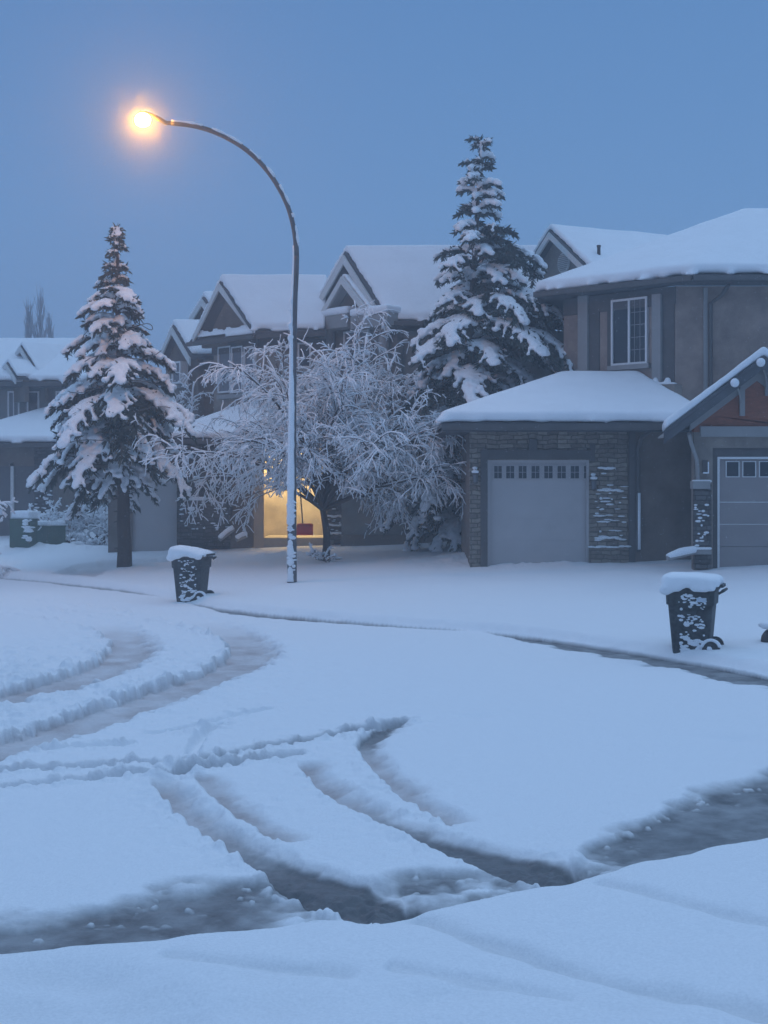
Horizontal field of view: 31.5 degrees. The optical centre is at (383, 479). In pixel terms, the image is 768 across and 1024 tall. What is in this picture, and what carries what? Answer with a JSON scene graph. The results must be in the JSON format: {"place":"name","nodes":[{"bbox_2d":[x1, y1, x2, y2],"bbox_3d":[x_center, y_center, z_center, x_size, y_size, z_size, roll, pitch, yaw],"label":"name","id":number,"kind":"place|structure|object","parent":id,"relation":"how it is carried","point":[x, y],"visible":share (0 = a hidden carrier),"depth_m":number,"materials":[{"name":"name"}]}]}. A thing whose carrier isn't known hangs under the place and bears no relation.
{"place":"outdoors","nodes":[
{"label":"outdoors","id":0,"kind":"place"},
{"bbox_2d":[0,577,767,953],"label":"road","id":1,"kind":"structure","parent":0,"point":[200,769],"depth_m":12.39,"materials":[{"name":"white snow"}]},
{"bbox_2d":[0,838,767,1023],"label":"pavement","id":2,"kind":"structure","parent":0,"point":[682,939],"depth_m":6.98,"materials":[{"name":"white snow"}]},
{"bbox_2d":[0,523,767,673],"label":"lawn","id":3,"kind":"structure","parent":0,"point":[623,605],"depth_m":28.56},
{"bbox_2d":[0,497,20,576],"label":"bush","id":4,"kind":"object","parent":3,"relation":"on","point":[2,567],"visible":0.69,"depth_m":36.30,"materials":[{"name":"white plant"}]},
{"bbox_2d":[9,510,38,547],"bbox_3d":[-11.278,1.588,42.589,1.004,1.273,0.726,0,0,25],"label":"utility box","id":5,"kind":"object","parent":3,"relation":"on","point":[23,528],"visible":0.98,"depth_m":42.40,"materials":[{"name":"metal"}]},
{"bbox_2d":[22,296,34,337],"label":"poplar tree","id":6,"kind":"object","parent":3,"relation":"on","point":[28,325],"visible":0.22,"depth_m":77.92,"materials":[{"name":"grey plant"}]},
{"bbox_2d":[32,283,47,337],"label":"poplar tree","id":7,"kind":"object","parent":3,"relation":"on","point":[40,319],"visible":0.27,"depth_m":79.94,"materials":[{"name":"grey plant"}]},
{"bbox_2d":[45,310,54,337],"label":"poplar tree","id":8,"kind":"object","parent":3,"relation":"on","point":[50,331],"visible":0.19,"depth_m":77.94,"materials":[{"name":"grey plant"}]},
{"bbox_2d":[38,520,65,544],"bbox_3d":[-10.615,1.800,43.447,0.871,1.014,0.650,0,0,-26],"label":"utility box","id":9,"kind":"object","parent":3,"relation":"on","point":[52,532],"visible":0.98,"depth_m":43.25,"materials":[{"name":"metal"}]},
{"bbox_2d":[0,338,107,537],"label":"house","id":10,"kind":"structure","parent":3,"relation":"on","point":[30,368],"depth_m":51.09,"materials":[{"name":"grey paint"}]},
{"bbox_2d":[7,391,19,416],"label":"window","id":11,"kind":"structure","parent":10,"relation":"in","point":[13,408],"depth_m":51.96,"materials":[{"name":"grey glass"}]},
{"bbox_2d":[0,466,33,535],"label":"garage door","id":12,"kind":"structure","parent":10,"relation":"in","point":[21,473],"depth_m":49.30,"materials":[{"name":"grey metal"}]},
{"bbox_2d":[27,391,39,411],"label":"window","id":13,"kind":"structure","parent":10,"relation":"in","point":[34,396],"depth_m":51.96,"materials":[{"name":"grey glass"}]},
{"bbox_2d":[28,497,102,544],"bbox_3d":[-10.621,1.424,44.554,2.908,1.725,2.751,0,0,0],"label":"bush","id":14,"kind":"object","parent":3,"relation":"on","point":[72,531],"visible":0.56,"depth_m":44.18,"materials":[{"name":"white plant"}]},
{"bbox_2d":[66,504,107,545],"bbox_3d":[-9.166,1.433,44.769,2.500,1.705,2.668,0,0,-32],"label":"bush","id":15,"kind":"object","parent":3,"relation":"on","point":[101,529],"visible":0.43,"depth_m":44.34,"materials":[{"name":"white plant"}]},
{"bbox_2d":[26,223,196,566],"bbox_3d":[-7.299,-2.236,36.902,4.468,9.580,4.411,0,0,42],"label":"spruce tree","id":16,"kind":"object","parent":3,"relation":"on","point":[105,466],"visible":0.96,"depth_m":36.42,"materials":[{"name":"green plant"}]},
{"bbox_2d":[158,291,213,418],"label":"house","id":17,"kind":"structure","parent":3,"relation":"on","point":[180,353],"depth_m":47.60,"materials":[{"name":"grey paint"}]},
{"bbox_2d":[172,361,188,387],"bbox_3d":[-7.154,-3.699,47.660,0.662,0.893,0.345,0,0,44],"label":"window","id":18,"kind":"structure","parent":17,"relation":"in","point":[182,366],"depth_m":47.53,"materials":[{"name":"grey glass"}]},
{"bbox_2d":[166,545,216,601],"bbox_3d":[-4.103,2.021,29.156,0.922,1.238,0.820,0,0,14],"label":"wheelie bin","id":19,"kind":"object","parent":3,"relation":"on","point":[191,565],"visible":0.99,"depth_m":28.90,"materials":[{"name":"plastic"}]},
{"bbox_2d":[171,372,213,424],"bbox_3d":[-6.381,-0.738,45.886,3.578,5.686,4.131,0,0,0],"label":"bare tree","id":20,"kind":"object","parent":3,"relation":"on","point":[190,402],"visible":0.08,"depth_m":45.24,"materials":[{"name":"white plant"}]},
{"bbox_2d":[135,111,298,582],"bbox_3d":[-3.811,-2.954,31.052,3.754,10.933,0.296,0,0,0],"label":"street lamp","id":21,"kind":"object","parent":3,"relation":"on","point":[291,546],"visible":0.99,"depth_m":30.99,"materials":[{"name":"metal"}]},
{"bbox_2d":[128,300,466,559],"bbox_3d":[-1.188,-1.174,36.451,10.130,6.978,7.610,0,0,14],"label":"weeping tree","id":22,"kind":"object","parent":3,"relation":"on","point":[359,451],"visible":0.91,"depth_m":35.28,"materials":[{"name":"white plant"}]},
{"bbox_2d":[297,492,312,534],"bbox_3d":[-2.367,0.906,40.711,0.491,1.496,0.122,0,0,0],"label":"snow shovel","id":23,"kind":"object","parent":3,"relation":"on","point":[304,528],"visible":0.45,"depth_m":40.69,"materials":[{"name":"red plastic"}]},
{"bbox_2d":[305,542,342,561],"bbox_3d":[-1.623,1.978,35.796,0.823,0.689,0.814,0,0,39],"label":"bush","id":24,"kind":"object","parent":3,"relation":"on","point":[314,554],"visible":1,"depth_m":35.79,"materials":[{"name":"white plant"}]},
{"bbox_2d":[108,245,563,552],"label":"house","id":25,"kind":"structure","parent":3,"relation":"on","point":[243,314],"depth_m":42.29,"materials":[{"name":"grey paint"}]},
{"bbox_2d":[133,475,176,550],"bbox_3d":[-6.989,1.125,41.550,1.364,2.550,0.100,0,0,0],"label":"garage door","id":26,"kind":"structure","parent":25,"relation":"in","point":[145,532],"depth_m":41.50,"materials":[{"name":"paint"}]},
{"bbox_2d":[217,346,230,392],"bbox_3d":[-5.237,-3.639,44.798,0.095,1.529,0.727,0,0,-42],"label":"window","id":27,"kind":"structure","parent":25,"relation":"in","point":[224,357],"depth_m":44.81,"materials":[{"name":"grey glass"}]},
{"bbox_2d":[231,346,242,392],"bbox_3d":[-4.757,-3.595,44.262,0.095,1.511,0.621,0,0,-42],"label":"window","id":28,"kind":"structure","parent":25,"relation":"in","point":[234,356],"depth_m":44.27,"materials":[{"name":"grey glass"}]},
{"bbox_2d":[243,346,255,391],"bbox_3d":[-4.311,-3.554,43.764,0.095,1.494,0.586,0,0,-42],"label":"window","id":29,"kind":"structure","parent":25,"relation":"in","point":[246,361],"depth_m":43.77,"materials":[{"name":"grey glass"}]},
{"bbox_2d":[297,343,312,371],"bbox_3d":[-2.543,-3.921,43.395,0.594,0.925,0.130,0,0,0],"label":"window","id":30,"kind":"structure","parent":25,"relation":"in","point":[304,363],"depth_m":43.37,"materials":[{"name":"grey glass"}]},
{"bbox_2d":[342,330,359,361],"bbox_3d":[-1.064,-4.239,43.141,0.130,0.971,0.790,0,0,-43],"label":"window","id":31,"kind":"structure","parent":25,"relation":"in","point":[351,333],"depth_m":43.18,"materials":[{"name":"grey glass"}]},
{"bbox_2d":[356,330,371,359],"bbox_3d":[-0.625,-4.242,42.671,0.130,0.936,0.627,0,0,-43],"label":"window","id":32,"kind":"structure","parent":25,"relation":"in","point":[361,334],"depth_m":42.71,"materials":[{"name":"grey glass"}]},
{"bbox_2d":[379,134,574,551],"bbox_3d":[2.739,-3.557,38.232,5.497,12.290,5.949,0,0,-19],"label":"spruce tree","id":33,"kind":"object","parent":3,"relation":"on","point":[453,342],"visible":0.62,"depth_m":37.35,"materials":[{"name":"green plant"}]},
{"bbox_2d":[431,208,767,569],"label":"house","id":34,"kind":"structure","parent":3,"relation":"on","point":[602,412],"depth_m":32.55,"materials":[{"name":"stone"}]},
{"bbox_2d":[488,460,588,565],"bbox_3d":[3.693,0.960,32.535,2.459,2.880,0.210,0,0,0],"label":"garage door","id":35,"kind":"structure","parent":34,"relation":"in","point":[531,510],"depth_m":32.55,"materials":[{"name":"paint"}]},
{"bbox_2d":[607,296,650,370],"bbox_3d":[6.293,-3.756,34.937,0.130,1.827,1.272,0,0,-45],"label":"window","id":36,"kind":"structure","parent":34,"relation":"in","point":[626,324],"depth_m":34.92,"materials":[{"name":"white paint"}]},
{"bbox_2d":[720,459,767,566],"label":"garage door","id":37,"kind":"structure","parent":34,"relation":"in","point":[743,482],"depth_m":30.66,"materials":[{"name":"grey metal"}]},
{"bbox_2d":[659,572,727,653],"bbox_3d":[4.574,1.979,20.050,0.922,1.223,0.816,0,0,20],"label":"wheelie bin","id":38,"kind":"object","parent":3,"relation":"on","point":[692,600],"visible":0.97,"depth_m":19.78,"materials":[{"name":"plastic"}]},
{"bbox_2d":[758,621,767,642],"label":"garden stone","id":39,"kind":"object","parent":3,"relation":"on","point":[764,636],"visible":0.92,"depth_m":20.30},
{"bbox_2d":[0,0,767,424],"label":"sky","id":40,"kind":"structure","parent":0,"point":[506,69],"materials":[{"name":"blue"}]}
]}

